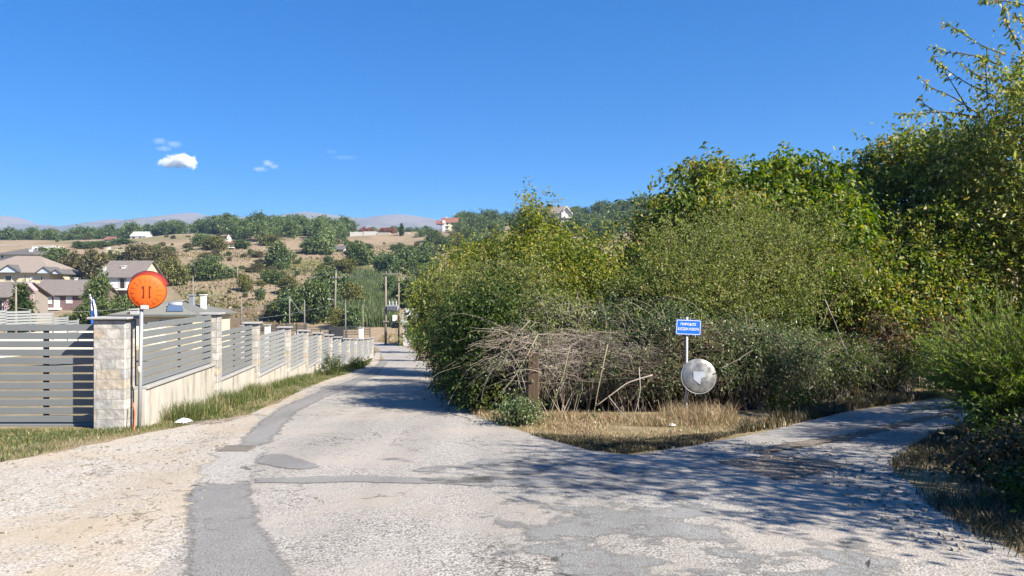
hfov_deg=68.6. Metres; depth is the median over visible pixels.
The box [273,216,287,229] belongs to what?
pine tree
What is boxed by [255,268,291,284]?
hill bush
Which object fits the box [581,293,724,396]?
bramble mound
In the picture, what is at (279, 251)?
hill tree
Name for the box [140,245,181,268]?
hill tree
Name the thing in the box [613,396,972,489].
side road
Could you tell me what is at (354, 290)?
hill tree
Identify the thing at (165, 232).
pine tree
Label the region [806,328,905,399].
bramble mound
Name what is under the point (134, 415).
cable conduit
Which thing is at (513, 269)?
hazel bush
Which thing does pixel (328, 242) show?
hill tree
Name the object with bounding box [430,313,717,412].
bramble thicket
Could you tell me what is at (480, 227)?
ridge tree
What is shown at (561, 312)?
bramble mound
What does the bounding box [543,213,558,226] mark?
ridge tree
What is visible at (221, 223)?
pine tree
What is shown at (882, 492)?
loose stones
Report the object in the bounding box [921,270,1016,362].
undergrowth bush
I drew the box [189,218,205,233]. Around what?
pine tree
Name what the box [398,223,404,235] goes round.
cypress tree
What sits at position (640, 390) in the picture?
bramble cane
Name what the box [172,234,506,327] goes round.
hillside
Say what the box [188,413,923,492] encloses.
twig litter
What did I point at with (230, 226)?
pine tree
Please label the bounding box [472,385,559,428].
leafy weed
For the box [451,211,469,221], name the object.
pine tree
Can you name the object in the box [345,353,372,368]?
leafy weed
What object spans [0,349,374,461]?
verge grass
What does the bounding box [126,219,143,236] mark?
pine tree
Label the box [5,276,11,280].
window
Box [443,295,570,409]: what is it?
bramble mound
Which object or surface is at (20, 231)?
pine tree
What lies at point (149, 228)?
pine tree
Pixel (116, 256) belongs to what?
hill tree
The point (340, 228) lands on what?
pine tree
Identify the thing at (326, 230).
hill tree
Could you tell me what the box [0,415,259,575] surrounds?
gravel shoulder
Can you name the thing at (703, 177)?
walnut tree
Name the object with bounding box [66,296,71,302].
window
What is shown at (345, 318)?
utility pole
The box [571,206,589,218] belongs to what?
pine tree
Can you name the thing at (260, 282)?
scrub bush
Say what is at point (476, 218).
pine tree
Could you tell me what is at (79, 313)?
hedge bush
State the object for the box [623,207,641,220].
ridge tree
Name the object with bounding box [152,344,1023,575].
road
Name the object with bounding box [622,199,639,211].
pine tree
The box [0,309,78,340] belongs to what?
yard fence
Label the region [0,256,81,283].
cream villa
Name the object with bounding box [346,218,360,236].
pine tree
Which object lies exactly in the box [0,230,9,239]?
pine tree
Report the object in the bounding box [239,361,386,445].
asphalt patch
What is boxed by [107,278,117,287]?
window
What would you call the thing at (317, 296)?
hill tree
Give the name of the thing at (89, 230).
pine tree
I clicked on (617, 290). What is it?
elm bush
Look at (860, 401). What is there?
green weeds
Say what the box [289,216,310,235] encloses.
pine tree
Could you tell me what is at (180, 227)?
pine tree
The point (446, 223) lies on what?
brow house
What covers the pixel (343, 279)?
hill bush
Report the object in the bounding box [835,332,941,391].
bramble mound
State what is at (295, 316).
hill bush
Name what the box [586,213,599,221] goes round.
ridge tree
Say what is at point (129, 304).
hedge bush
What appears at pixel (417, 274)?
hill tree
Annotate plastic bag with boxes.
[175,418,192,423]
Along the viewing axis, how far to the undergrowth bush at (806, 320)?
20.00 m
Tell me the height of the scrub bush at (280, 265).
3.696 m
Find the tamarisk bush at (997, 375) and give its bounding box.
[904,274,1023,438]
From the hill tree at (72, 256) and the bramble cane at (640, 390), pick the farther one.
the hill tree at (72, 256)
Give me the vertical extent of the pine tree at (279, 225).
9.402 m
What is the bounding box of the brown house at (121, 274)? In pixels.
[97,261,163,302]
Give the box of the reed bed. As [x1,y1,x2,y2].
[325,266,401,326]
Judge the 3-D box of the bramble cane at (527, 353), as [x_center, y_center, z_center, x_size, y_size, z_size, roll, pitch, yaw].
[0.162,1.383,13.585,0.894,1.081,0.185,0,0,-36]
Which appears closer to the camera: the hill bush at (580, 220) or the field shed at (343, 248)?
the field shed at (343, 248)
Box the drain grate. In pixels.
[218,445,255,451]
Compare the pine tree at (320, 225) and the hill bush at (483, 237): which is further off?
the pine tree at (320, 225)
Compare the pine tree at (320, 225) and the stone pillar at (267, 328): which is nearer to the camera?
the stone pillar at (267, 328)
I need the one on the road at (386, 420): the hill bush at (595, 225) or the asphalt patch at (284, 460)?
the asphalt patch at (284, 460)
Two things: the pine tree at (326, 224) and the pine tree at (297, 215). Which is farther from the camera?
the pine tree at (297, 215)
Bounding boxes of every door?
[0,300,2,309]
[54,297,59,307]
[119,278,124,288]
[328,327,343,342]
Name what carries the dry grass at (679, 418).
on the ground at (180, 240)
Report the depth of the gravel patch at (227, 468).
8.86 m
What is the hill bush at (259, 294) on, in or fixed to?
on the ground at (180, 240)
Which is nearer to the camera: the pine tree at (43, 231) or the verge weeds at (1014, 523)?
the verge weeds at (1014, 523)
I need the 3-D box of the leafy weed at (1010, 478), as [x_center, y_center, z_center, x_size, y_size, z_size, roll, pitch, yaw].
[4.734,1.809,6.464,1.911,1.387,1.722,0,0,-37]
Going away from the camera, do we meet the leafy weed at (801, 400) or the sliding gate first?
the sliding gate
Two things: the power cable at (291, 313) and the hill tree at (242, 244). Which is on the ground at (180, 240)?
the hill tree at (242, 244)
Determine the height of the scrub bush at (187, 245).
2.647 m
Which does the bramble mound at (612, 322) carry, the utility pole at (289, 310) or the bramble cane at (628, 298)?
the bramble cane at (628, 298)
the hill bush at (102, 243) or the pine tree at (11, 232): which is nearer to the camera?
the hill bush at (102, 243)
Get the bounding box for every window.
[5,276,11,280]
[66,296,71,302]
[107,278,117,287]
[126,278,131,287]
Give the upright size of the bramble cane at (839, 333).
1.402 m
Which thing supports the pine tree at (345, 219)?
on the ground at (180, 240)
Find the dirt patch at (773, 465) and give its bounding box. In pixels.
[719,455,847,479]
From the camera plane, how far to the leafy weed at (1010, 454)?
8.00 m
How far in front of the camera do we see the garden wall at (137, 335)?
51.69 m
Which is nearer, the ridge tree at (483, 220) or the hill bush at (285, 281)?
the hill bush at (285, 281)
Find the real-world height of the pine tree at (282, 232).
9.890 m
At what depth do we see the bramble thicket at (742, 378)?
15.38 m
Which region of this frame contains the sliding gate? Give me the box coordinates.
[0,324,92,426]
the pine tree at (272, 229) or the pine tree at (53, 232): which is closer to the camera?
the pine tree at (272, 229)
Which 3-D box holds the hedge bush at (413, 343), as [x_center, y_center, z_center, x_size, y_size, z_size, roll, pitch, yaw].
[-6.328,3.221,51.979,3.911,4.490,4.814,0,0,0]
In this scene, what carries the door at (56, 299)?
in the pink house at (66, 293)
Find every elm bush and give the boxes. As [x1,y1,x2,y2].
[584,239,747,344]
[594,172,889,335]
[793,179,1023,380]
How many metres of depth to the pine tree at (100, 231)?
461.15 m
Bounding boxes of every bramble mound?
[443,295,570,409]
[501,285,623,409]
[546,290,675,392]
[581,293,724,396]
[679,298,818,410]
[740,313,862,406]
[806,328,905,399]
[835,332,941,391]
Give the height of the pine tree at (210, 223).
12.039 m
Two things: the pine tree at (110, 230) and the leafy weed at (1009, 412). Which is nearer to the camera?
the leafy weed at (1009, 412)
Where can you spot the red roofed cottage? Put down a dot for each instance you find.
(108, 239)
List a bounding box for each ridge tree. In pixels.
[452,220,468,231]
[471,222,488,234]
[473,217,492,230]
[490,218,505,231]
[508,219,524,229]
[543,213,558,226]
[568,211,592,222]
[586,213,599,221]
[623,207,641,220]
[639,207,652,215]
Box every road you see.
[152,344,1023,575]
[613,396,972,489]
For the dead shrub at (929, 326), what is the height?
3.232 m
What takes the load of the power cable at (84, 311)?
attached to the utility pole at (15, 302)
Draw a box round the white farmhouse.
[130,232,152,237]
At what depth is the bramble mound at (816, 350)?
16.44 m
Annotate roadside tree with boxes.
[385,229,497,353]
[419,223,534,322]
[516,209,634,310]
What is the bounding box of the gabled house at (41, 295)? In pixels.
[0,282,53,321]
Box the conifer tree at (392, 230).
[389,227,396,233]
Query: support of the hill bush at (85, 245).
on the ground at (180, 240)
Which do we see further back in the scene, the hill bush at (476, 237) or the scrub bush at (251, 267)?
the hill bush at (476, 237)
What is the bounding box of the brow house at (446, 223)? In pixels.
[435,217,458,230]
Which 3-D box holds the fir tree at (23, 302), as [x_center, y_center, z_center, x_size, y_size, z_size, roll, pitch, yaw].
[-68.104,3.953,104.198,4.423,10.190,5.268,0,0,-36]
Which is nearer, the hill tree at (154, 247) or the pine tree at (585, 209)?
the hill tree at (154, 247)
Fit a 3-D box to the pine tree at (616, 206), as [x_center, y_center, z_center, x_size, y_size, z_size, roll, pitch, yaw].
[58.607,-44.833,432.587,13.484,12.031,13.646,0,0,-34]
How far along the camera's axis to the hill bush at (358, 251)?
240.48 m
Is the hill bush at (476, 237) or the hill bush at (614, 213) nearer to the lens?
the hill bush at (476, 237)
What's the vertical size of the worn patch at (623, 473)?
0.174 m
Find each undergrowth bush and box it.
[512,296,619,401]
[678,290,767,333]
[716,283,855,342]
[790,281,894,346]
[858,184,893,255]
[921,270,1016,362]
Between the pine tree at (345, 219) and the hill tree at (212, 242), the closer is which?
the hill tree at (212, 242)
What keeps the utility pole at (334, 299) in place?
on the ground at (180, 240)
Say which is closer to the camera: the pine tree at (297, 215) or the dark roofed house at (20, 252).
the dark roofed house at (20, 252)
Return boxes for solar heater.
[167,302,184,310]
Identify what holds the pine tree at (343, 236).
on the ground at (180, 240)
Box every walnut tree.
[596,141,809,298]
[721,140,892,325]
[827,108,1020,277]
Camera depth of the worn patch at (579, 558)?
5.62 m
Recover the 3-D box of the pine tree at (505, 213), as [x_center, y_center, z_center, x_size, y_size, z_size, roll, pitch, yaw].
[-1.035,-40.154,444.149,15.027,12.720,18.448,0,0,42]
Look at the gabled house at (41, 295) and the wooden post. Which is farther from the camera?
the gabled house at (41, 295)
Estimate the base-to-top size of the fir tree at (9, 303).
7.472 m
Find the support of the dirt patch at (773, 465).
on the side road at (850, 422)
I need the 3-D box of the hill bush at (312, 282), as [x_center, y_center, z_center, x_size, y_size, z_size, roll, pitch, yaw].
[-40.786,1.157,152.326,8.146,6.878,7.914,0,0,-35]
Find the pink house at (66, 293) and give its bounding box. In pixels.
[38,278,119,309]
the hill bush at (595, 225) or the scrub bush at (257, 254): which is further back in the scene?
the hill bush at (595, 225)
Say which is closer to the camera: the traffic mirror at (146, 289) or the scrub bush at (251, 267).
the traffic mirror at (146, 289)
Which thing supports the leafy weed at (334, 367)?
on the ground at (180, 240)
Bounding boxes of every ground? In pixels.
[0,208,1023,555]
[544,375,947,411]
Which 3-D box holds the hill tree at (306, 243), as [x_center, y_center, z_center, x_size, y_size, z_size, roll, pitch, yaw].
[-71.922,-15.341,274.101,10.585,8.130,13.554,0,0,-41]
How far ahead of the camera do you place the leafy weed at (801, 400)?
14.98 m
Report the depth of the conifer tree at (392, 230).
432.34 m
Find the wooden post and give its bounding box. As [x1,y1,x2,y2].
[527,352,538,409]
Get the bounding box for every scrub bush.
[83,235,90,239]
[181,243,193,247]
[196,252,210,257]
[210,252,222,260]
[211,248,222,254]
[247,264,260,272]
[249,262,264,271]
[250,251,265,257]
[255,280,266,285]
[264,266,277,270]
[270,261,287,269]
[315,263,326,270]
[322,255,334,264]
[397,242,406,248]
[414,230,425,236]
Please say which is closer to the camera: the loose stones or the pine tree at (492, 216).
the loose stones
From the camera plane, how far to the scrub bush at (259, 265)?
221.75 m
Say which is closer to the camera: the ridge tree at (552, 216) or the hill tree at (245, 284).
the hill tree at (245, 284)
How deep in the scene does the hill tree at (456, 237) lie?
308.39 m
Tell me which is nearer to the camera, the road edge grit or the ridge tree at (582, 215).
the road edge grit
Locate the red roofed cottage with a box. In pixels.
[102,237,117,241]
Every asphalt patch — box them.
[181,481,294,575]
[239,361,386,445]
[254,454,319,468]
[254,475,492,482]
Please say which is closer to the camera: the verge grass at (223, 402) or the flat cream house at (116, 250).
the verge grass at (223, 402)
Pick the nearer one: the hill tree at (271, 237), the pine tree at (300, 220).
the hill tree at (271, 237)
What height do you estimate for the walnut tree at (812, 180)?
8.150 m
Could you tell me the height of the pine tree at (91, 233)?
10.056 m
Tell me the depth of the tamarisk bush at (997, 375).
10.45 m
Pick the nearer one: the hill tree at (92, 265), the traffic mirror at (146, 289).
the traffic mirror at (146, 289)
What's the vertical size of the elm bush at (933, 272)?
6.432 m
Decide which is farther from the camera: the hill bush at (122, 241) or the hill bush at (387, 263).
the hill bush at (122, 241)
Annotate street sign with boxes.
[676,317,700,409]
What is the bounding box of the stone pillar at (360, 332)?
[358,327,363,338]
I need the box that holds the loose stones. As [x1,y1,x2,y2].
[0,424,988,572]
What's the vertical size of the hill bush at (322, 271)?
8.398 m
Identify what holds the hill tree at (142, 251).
on the ground at (180, 240)
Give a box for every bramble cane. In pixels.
[497,320,530,372]
[500,334,537,394]
[548,345,570,419]
[591,345,607,417]
[596,374,652,405]
[608,396,630,422]
[615,297,665,319]
[631,367,640,417]
[643,294,712,324]
[825,300,869,367]
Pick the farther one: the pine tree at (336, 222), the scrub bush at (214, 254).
the pine tree at (336, 222)
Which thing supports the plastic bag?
on the ground at (180, 240)
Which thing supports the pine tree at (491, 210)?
on the ground at (180, 240)
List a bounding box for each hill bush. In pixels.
[67,241,98,248]
[84,240,115,247]
[109,237,138,244]
[187,252,242,280]
[254,286,266,299]
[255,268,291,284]
[259,297,286,321]
[274,283,311,323]
[275,274,301,294]
[298,278,327,289]
[304,265,341,286]
[326,271,350,296]
[328,256,359,273]
[344,240,376,265]
[363,243,375,248]
[371,248,401,273]
[386,246,420,273]
[390,244,400,249]
[410,241,443,271]
[423,228,444,242]
[433,234,450,251]
[458,226,482,240]
[467,233,482,249]
[477,231,505,247]
[559,217,588,235]
[577,214,623,241]
[603,208,634,233]
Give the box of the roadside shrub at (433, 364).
[398,299,469,405]
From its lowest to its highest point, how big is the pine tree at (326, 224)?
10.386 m
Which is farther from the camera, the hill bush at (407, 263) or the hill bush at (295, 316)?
the hill bush at (407, 263)
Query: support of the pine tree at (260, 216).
on the ground at (180, 240)
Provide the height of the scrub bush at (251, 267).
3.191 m
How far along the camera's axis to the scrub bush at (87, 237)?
401.87 m
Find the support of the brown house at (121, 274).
on the ground at (180, 240)
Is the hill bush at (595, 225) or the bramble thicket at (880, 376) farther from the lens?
the hill bush at (595, 225)
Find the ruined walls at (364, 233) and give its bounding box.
[350,231,409,235]
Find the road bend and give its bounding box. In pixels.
[230,341,389,345]
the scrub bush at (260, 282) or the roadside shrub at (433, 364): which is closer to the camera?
the roadside shrub at (433, 364)
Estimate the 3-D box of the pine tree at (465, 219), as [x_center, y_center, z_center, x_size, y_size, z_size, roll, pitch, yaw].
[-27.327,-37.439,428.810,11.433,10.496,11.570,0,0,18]
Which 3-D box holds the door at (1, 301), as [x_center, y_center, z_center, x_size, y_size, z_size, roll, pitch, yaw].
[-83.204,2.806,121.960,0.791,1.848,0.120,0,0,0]
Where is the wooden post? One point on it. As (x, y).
(533, 386)
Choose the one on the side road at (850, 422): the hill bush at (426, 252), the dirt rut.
the dirt rut
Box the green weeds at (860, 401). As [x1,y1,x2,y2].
[532,386,941,453]
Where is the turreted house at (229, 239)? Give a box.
[225,235,235,248]
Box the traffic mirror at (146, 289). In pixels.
[127,271,168,428]
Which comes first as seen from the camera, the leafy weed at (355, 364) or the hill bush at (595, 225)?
the leafy weed at (355, 364)
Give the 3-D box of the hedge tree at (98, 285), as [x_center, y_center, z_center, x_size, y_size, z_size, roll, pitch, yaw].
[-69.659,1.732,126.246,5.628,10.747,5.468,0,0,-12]
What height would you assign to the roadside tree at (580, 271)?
5.025 m
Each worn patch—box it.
[414,458,702,498]
[481,499,899,575]
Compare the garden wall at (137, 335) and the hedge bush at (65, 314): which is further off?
the hedge bush at (65, 314)
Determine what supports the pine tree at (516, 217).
on the ground at (180, 240)
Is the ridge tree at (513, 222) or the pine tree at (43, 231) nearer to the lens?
the ridge tree at (513, 222)
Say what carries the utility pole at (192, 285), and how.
on the ground at (180, 240)
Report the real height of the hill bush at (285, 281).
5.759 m
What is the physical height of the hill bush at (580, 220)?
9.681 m
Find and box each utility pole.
[15,286,16,332]
[192,276,193,294]
[289,296,289,325]
[328,270,341,308]
[345,300,345,337]
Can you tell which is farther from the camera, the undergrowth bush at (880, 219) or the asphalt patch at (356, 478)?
the undergrowth bush at (880, 219)
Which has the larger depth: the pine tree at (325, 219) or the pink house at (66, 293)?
the pine tree at (325, 219)
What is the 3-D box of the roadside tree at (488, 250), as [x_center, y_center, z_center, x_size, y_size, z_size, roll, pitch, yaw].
[-1.016,0.437,30.981,7.072,6.446,5.683,0,0,-39]
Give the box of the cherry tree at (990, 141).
[851,0,1023,342]
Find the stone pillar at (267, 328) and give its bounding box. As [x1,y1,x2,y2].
[263,324,271,356]
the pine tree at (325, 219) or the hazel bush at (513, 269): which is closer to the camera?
the hazel bush at (513, 269)
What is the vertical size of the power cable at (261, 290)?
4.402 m
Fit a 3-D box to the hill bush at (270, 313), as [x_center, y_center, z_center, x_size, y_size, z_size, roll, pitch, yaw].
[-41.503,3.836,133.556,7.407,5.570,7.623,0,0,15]
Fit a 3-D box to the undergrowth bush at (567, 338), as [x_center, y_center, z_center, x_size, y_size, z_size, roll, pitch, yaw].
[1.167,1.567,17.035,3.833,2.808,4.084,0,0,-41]
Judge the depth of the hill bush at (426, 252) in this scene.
231.19 m
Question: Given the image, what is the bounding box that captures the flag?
[90,294,97,348]
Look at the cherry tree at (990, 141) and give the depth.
23.00 m
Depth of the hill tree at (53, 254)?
236.44 m
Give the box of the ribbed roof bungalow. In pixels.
[107,294,237,349]
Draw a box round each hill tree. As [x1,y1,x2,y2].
[37,246,70,260]
[55,248,88,277]
[68,245,113,279]
[97,248,132,260]
[121,241,155,260]
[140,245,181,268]
[147,244,167,250]
[155,255,193,285]
[186,264,194,277]
[189,231,212,246]
[196,235,230,249]
[231,238,251,248]
[234,273,254,292]
[255,233,284,245]
[262,239,299,267]
[293,276,342,324]
[298,235,333,253]
[302,231,337,254]
[320,227,336,239]
[326,305,344,326]
[339,304,367,328]
[340,279,366,301]
[375,273,401,291]
[391,275,421,308]
[407,268,429,288]
[445,230,465,247]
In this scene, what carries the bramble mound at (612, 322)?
on the bank ground at (719, 401)
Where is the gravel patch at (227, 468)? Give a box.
[194,444,267,485]
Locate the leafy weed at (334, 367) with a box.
[315,349,346,374]
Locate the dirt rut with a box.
[750,409,962,453]
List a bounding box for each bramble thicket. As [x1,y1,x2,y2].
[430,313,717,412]
[509,322,819,411]
[565,316,843,410]
[748,334,959,400]
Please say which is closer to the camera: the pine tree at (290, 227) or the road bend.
the road bend
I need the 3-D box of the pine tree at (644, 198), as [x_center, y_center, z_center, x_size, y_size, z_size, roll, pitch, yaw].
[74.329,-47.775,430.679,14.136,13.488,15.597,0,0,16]
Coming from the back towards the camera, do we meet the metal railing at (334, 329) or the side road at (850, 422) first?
the metal railing at (334, 329)
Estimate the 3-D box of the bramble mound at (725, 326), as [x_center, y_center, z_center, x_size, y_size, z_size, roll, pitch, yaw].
[4.721,1.688,16.123,3.292,2.958,2.866,0,0,0]
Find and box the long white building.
[32,246,63,250]
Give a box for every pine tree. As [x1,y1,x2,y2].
[0,225,21,239]
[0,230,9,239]
[11,229,23,239]
[21,228,34,239]
[26,227,43,239]
[41,228,49,239]
[43,227,60,239]
[58,229,68,240]
[63,224,84,239]
[67,228,77,239]
[77,226,100,239]
[78,226,98,239]
[97,222,115,236]
[97,227,107,238]
[117,222,132,238]
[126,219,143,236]
[143,223,157,233]
[154,219,166,235]
[157,221,176,234]
[159,219,177,233]
[174,219,189,233]
[188,218,206,233]
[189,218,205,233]
[200,215,218,233]
[214,213,228,234]
[220,212,240,231]
[222,216,240,237]
[231,221,249,238]
[238,216,257,237]
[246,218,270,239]
[248,210,277,230]
[265,222,280,235]
[273,215,288,231]
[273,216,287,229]
[276,219,286,234]
[276,219,296,236]
[277,217,301,239]
[286,213,302,220]
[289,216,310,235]
[301,223,309,235]
[307,217,325,236]
[311,217,328,234]
[313,218,333,236]
[318,215,332,225]
[328,219,345,230]
[331,223,347,238]
[336,214,353,230]
[338,229,348,241]
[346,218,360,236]
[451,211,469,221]
[459,215,472,224]
[468,211,488,226]
[477,207,504,220]
[485,211,501,222]
[500,211,512,225]
[506,206,529,221]
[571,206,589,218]
[581,201,610,217]
[590,199,610,214]
[605,200,623,214]
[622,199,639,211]
[631,194,648,209]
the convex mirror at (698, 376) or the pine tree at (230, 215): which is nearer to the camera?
the convex mirror at (698, 376)
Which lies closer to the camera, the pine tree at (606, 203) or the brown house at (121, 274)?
the brown house at (121, 274)
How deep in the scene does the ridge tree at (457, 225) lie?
396.11 m
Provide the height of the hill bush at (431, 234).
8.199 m
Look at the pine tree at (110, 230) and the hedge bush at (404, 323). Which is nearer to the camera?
the hedge bush at (404, 323)
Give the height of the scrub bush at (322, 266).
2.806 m
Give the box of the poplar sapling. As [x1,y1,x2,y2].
[483,176,586,295]
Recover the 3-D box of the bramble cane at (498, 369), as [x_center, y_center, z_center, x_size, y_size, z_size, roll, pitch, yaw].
[0.055,1.072,13.921,0.176,0.949,0.813,0,0,43]
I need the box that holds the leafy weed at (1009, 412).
[932,387,1023,458]
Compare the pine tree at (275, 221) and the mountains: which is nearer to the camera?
the pine tree at (275, 221)
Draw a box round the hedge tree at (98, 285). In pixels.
[78,266,112,305]
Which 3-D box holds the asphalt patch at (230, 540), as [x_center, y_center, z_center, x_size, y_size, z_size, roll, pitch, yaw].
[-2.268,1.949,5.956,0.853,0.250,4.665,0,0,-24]
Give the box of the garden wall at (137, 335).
[0,326,165,357]
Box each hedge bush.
[57,312,72,322]
[68,298,90,323]
[85,291,126,315]
[112,294,138,312]
[395,304,425,352]
[396,312,429,360]
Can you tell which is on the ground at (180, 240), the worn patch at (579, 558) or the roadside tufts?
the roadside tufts
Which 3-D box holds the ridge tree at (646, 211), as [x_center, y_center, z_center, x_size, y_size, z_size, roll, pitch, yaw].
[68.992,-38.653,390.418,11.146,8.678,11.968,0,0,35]
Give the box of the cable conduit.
[132,403,135,429]
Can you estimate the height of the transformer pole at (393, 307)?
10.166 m
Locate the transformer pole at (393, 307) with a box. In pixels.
[383,271,400,344]
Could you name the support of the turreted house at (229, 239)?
on the ground at (180, 240)
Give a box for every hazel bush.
[392,237,598,352]
[415,249,560,414]
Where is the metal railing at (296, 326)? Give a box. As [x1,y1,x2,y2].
[260,324,306,352]
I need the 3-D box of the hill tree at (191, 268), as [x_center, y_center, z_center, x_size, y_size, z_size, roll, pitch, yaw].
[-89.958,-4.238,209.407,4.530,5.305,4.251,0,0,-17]
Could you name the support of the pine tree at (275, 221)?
on the ground at (180, 240)
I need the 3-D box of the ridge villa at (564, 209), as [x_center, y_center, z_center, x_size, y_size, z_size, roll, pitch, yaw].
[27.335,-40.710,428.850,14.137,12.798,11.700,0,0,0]
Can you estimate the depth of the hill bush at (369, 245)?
304.79 m
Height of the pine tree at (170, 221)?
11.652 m
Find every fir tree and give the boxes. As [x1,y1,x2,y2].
[1,297,14,323]
[5,281,39,332]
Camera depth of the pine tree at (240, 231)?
351.25 m
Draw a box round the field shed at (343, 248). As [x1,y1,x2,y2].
[335,245,346,251]
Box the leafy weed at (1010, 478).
[969,426,1023,521]
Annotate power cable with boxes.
[21,308,122,311]
[169,271,332,294]
[239,301,342,319]
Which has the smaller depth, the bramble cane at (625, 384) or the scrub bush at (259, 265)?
the bramble cane at (625, 384)
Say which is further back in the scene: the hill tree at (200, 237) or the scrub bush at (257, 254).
the hill tree at (200, 237)
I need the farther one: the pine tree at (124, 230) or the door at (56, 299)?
the pine tree at (124, 230)
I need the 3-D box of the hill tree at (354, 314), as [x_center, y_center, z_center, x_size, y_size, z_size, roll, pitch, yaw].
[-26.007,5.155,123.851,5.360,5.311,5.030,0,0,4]
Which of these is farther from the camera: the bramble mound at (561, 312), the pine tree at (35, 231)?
the pine tree at (35, 231)
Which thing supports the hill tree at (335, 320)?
on the ground at (180, 240)
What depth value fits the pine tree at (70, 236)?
451.15 m
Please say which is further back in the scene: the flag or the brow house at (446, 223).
the brow house at (446, 223)
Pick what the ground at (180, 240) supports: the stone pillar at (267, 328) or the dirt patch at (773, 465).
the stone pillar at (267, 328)
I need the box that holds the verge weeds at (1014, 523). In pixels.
[887,420,1023,559]
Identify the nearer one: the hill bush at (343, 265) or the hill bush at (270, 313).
the hill bush at (270, 313)
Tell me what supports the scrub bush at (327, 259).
on the ground at (180, 240)
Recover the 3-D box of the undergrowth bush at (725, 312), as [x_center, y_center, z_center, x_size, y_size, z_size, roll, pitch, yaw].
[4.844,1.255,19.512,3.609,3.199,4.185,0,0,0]
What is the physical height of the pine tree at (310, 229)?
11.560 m
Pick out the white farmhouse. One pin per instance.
(140, 234)
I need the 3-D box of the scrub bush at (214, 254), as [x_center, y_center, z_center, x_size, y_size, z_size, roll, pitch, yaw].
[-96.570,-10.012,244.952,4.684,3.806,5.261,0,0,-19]
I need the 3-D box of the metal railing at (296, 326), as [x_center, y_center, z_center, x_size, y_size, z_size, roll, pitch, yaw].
[-19.645,4.461,64.000,0.126,3.005,5.147,0,0,37]
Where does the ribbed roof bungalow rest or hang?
on the ground at (180, 240)
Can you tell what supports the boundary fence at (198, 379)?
on the ground at (180, 240)
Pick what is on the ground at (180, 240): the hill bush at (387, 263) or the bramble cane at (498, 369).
the hill bush at (387, 263)
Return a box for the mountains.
[0,212,441,233]
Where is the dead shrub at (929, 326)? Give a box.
[824,289,985,388]
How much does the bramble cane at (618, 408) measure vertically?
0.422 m
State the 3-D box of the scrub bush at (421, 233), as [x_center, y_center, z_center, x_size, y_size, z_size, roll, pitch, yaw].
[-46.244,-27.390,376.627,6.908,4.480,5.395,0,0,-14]
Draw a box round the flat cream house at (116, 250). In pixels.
[106,247,133,260]
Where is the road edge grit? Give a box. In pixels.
[252,351,381,414]
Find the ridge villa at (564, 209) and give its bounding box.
[548,206,572,222]
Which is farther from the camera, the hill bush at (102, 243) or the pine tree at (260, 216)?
the pine tree at (260, 216)
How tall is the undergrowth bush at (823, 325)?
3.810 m
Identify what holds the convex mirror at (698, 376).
attached to the street sign
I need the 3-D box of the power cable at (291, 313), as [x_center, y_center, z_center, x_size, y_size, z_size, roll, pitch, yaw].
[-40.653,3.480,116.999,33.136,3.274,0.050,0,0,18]
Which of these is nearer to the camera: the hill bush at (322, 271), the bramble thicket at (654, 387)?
the bramble thicket at (654, 387)
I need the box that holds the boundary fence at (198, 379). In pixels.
[132,312,373,426]
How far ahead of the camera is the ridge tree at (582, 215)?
363.31 m
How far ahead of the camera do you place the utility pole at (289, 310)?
117.90 m
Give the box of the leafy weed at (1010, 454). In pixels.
[923,408,1023,500]
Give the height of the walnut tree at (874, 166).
9.697 m
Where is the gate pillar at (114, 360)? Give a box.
[86,316,138,428]
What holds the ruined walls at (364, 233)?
on the ground at (180, 240)
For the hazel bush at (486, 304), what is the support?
on the ground at (180, 240)
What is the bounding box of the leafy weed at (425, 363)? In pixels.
[416,350,437,368]
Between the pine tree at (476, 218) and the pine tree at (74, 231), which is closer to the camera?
the pine tree at (476, 218)
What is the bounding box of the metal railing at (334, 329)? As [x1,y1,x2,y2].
[307,326,369,337]
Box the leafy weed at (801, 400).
[756,380,850,413]
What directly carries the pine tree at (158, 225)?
on the ground at (180, 240)
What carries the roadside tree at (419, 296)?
on the ground at (180, 240)
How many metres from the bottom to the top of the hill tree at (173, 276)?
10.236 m
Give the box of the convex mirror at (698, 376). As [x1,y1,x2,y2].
[681,359,715,393]
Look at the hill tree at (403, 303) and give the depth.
144.09 m
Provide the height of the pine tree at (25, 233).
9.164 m
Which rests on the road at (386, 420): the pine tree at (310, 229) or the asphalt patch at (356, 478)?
the asphalt patch at (356, 478)
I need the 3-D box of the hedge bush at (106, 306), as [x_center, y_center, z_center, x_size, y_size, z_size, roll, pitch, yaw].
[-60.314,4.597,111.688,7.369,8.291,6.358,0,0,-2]
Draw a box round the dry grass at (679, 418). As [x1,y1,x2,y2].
[441,378,858,452]
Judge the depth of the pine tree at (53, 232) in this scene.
439.81 m
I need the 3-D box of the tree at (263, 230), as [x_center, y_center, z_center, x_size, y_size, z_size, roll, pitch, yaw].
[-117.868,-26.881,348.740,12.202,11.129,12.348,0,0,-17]
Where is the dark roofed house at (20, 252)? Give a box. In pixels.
[0,248,46,260]
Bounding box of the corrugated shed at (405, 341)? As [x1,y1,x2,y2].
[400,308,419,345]
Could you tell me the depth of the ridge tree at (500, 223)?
368.43 m
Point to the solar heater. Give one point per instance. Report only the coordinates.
(175, 306)
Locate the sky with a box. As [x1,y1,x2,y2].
[0,0,1023,225]
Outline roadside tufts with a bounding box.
[378,332,441,377]
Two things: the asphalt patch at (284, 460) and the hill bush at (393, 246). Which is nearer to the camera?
the asphalt patch at (284, 460)

